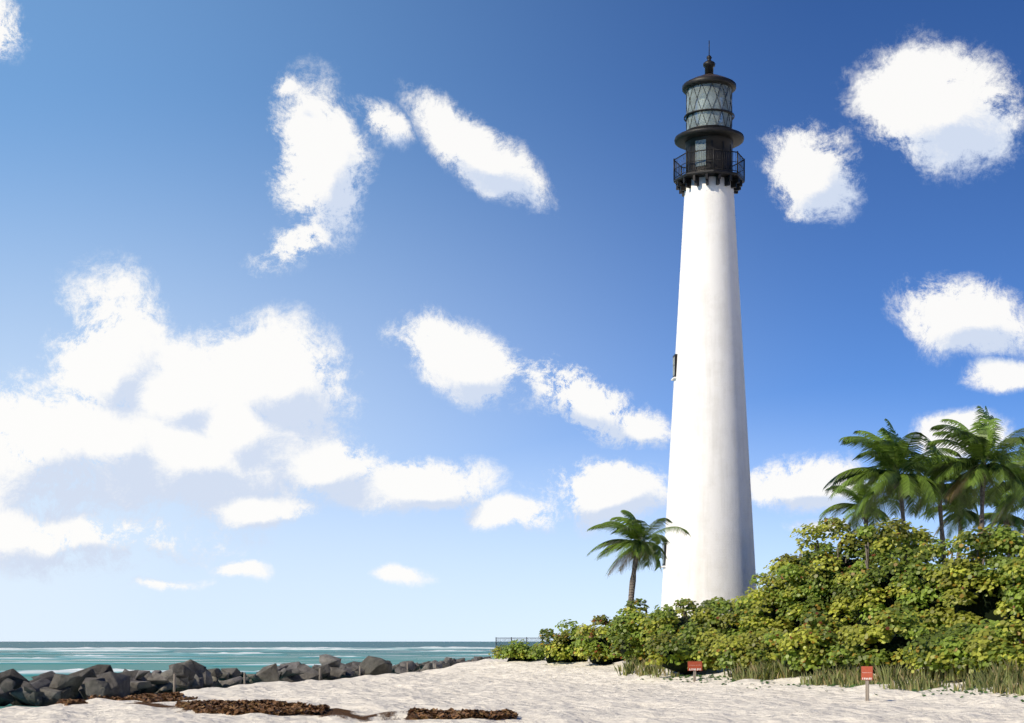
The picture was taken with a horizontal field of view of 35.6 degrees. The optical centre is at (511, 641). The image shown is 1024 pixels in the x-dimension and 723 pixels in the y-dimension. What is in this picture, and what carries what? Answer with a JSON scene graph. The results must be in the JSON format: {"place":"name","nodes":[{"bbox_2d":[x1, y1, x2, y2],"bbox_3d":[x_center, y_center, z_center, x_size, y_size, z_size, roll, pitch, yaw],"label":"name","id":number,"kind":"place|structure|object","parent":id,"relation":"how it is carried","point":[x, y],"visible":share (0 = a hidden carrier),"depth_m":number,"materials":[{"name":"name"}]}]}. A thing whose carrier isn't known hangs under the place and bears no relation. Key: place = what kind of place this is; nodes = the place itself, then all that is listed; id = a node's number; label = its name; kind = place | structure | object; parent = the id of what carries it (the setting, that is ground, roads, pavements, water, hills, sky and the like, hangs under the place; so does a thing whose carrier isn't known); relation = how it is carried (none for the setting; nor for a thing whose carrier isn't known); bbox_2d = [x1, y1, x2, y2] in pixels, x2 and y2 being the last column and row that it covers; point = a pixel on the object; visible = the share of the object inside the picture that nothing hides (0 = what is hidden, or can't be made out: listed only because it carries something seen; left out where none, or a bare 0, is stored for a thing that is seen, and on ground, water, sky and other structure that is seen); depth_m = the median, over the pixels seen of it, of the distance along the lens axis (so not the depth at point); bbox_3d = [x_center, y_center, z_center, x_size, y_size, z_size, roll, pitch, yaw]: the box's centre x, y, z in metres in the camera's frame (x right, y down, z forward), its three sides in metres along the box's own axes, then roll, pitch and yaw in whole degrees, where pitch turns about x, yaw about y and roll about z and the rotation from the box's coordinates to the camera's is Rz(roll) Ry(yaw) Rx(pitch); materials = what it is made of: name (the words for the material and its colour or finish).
{"place":"outdoors","nodes":[
{"label":"outdoors","id":0,"kind":"place"},
{"bbox_2d":[0,642,551,708],"bbox_3d":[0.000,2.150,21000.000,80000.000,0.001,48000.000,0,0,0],"label":"sea water","id":1,"kind":"structure","parent":0,"point":[395,657],"depth_m":285.01,"materials":[{"name":"teal liquid"}]},
{"bbox_2d":[0,647,500,675],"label":"sea breakers","id":2,"kind":"object","parent":1,"relation":"on","point":[79,656],"visible":0.79,"depth_m":264.44,"materials":[{"name":"liquid"}]},
{"bbox_2d":[0,658,1023,722],"bbox_3d":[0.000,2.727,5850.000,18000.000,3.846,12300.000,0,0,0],"label":"beach","id":3,"kind":"structure","parent":0,"point":[541,691],"depth_m":42.10,"materials":[{"name":"beige sand"}]},
{"bbox_2d":[0,654,506,705],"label":"revetment rock","id":4,"kind":"object","parent":3,"relation":"on","point":[43,689],"visible":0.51,"depth_m":59.56,"materials":[{"name":"stone"}]},
{"bbox_2d":[55,692,517,719],"bbox_3d":[-7.071,1.703,39.006,5.189,0.705,20.389,0,0,-37],"label":"seaweed","id":5,"kind":"object","parent":3,"relation":"on","point":[263,706],"visible":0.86,"depth_m":35.70,"materials":[{"name":"brown plant"}]},
{"bbox_2d":[173,660,472,691],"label":"wooden posts","id":6,"kind":"object","parent":3,"relation":"on","point":[174,679],"visible":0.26,"depth_m":63.91,"materials":[{"name":"brown wood"}]},
{"bbox_2d":[496,637,553,655],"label":"chain link fence","id":7,"kind":"object","parent":3,"relation":"on","point":[511,640],"visible":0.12,"depth_m":118.00,"materials":[{"name":"black metal"}]},
{"bbox_2d":[586,510,690,619],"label":"palm","id":8,"kind":"object","parent":3,"relation":"on","point":[636,530],"depth_m":73.83,"materials":[{"name":"green plant"}]},
{"bbox_2d":[688,661,701,680],"bbox_3d":[6.429,1.193,56.188,0.520,1.002,0.115,0,0,-6],"label":"sign","id":9,"kind":"object","parent":3,"relation":"on","point":[694,666],"visible":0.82,"depth_m":56.14,"materials":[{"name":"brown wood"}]},
{"bbox_2d":[661,41,756,630],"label":"lighthouse","id":10,"kind":"object","parent":3,"relation":"on","point":[709,504],"visible":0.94,"depth_m":79.58,"materials":[{"name":"white paint"}]},
{"bbox_2d":[488,517,1023,677],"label":"sea grape","id":11,"kind":"object","parent":3,"relation":"on","point":[983,642],"depth_m":56.58,"materials":[{"name":"green plant"}]},
{"bbox_2d":[614,655,1023,695],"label":"dune grass","id":12,"kind":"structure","parent":3,"relation":"on","point":[999,679],"depth_m":47.91,"materials":[{"name":"green plant"}]},
{"bbox_2d":[640,674,1023,701],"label":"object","id":13,"kind":"object","parent":3,"relation":"on","point":[799,685],"visible":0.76,"depth_m":49.69,"materials":[{"name":"green plant"}]},
{"bbox_2d":[818,478,905,572],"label":"palm","id":14,"kind":"object","parent":3,"relation":"on","point":[857,497],"depth_m":91.80,"materials":[{"name":"green plant"}]},
{"bbox_2d":[861,666,872,700],"bbox_3d":[9.452,1.259,42.488,0.310,1.203,0.115,0,0,20],"label":"sign","id":15,"kind":"object","parent":3,"relation":"on","point":[866,673],"visible":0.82,"depth_m":42.45,"materials":[{"name":"red wood"}]},
{"bbox_2d":[823,418,964,525],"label":"palm","id":16,"kind":"object","parent":3,"relation":"on","point":[890,453],"depth_m":83.49,"materials":[{"name":"green plant"}]},
{"bbox_2d":[883,438,979,563],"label":"palm","id":17,"kind":"object","parent":3,"relation":"on","point":[942,486],"depth_m":87.91,"materials":[{"name":"green plant"}]},
{"bbox_2d":[919,474,996,557],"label":"palm","id":18,"kind":"object","parent":3,"relation":"on","point":[970,516],"depth_m":95.89,"materials":[{"name":"green plant"}]},
{"bbox_2d":[925,406,1023,569],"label":"palm","id":19,"kind":"object","parent":3,"relation":"on","point":[980,448],"depth_m":83.72,"materials":[{"name":"green plant"}]},
{"bbox_2d":[969,492,1023,558],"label":"palm","id":20,"kind":"object","parent":3,"relation":"on","point":[1016,521],"depth_m":97.45,"materials":[{"name":"green plant"}]},
{"bbox_2d":[978,436,1023,561],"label":"palm","id":21,"kind":"object","parent":3,"relation":"on","point":[1016,467],"depth_m":90.23,"materials":[{"name":"green plant"}]},
{"bbox_2d":[0,0,1023,641],"label":"sky","id":22,"kind":"structure","parent":0,"point":[320,320],"materials":[{"name":"blue"}]}
]}

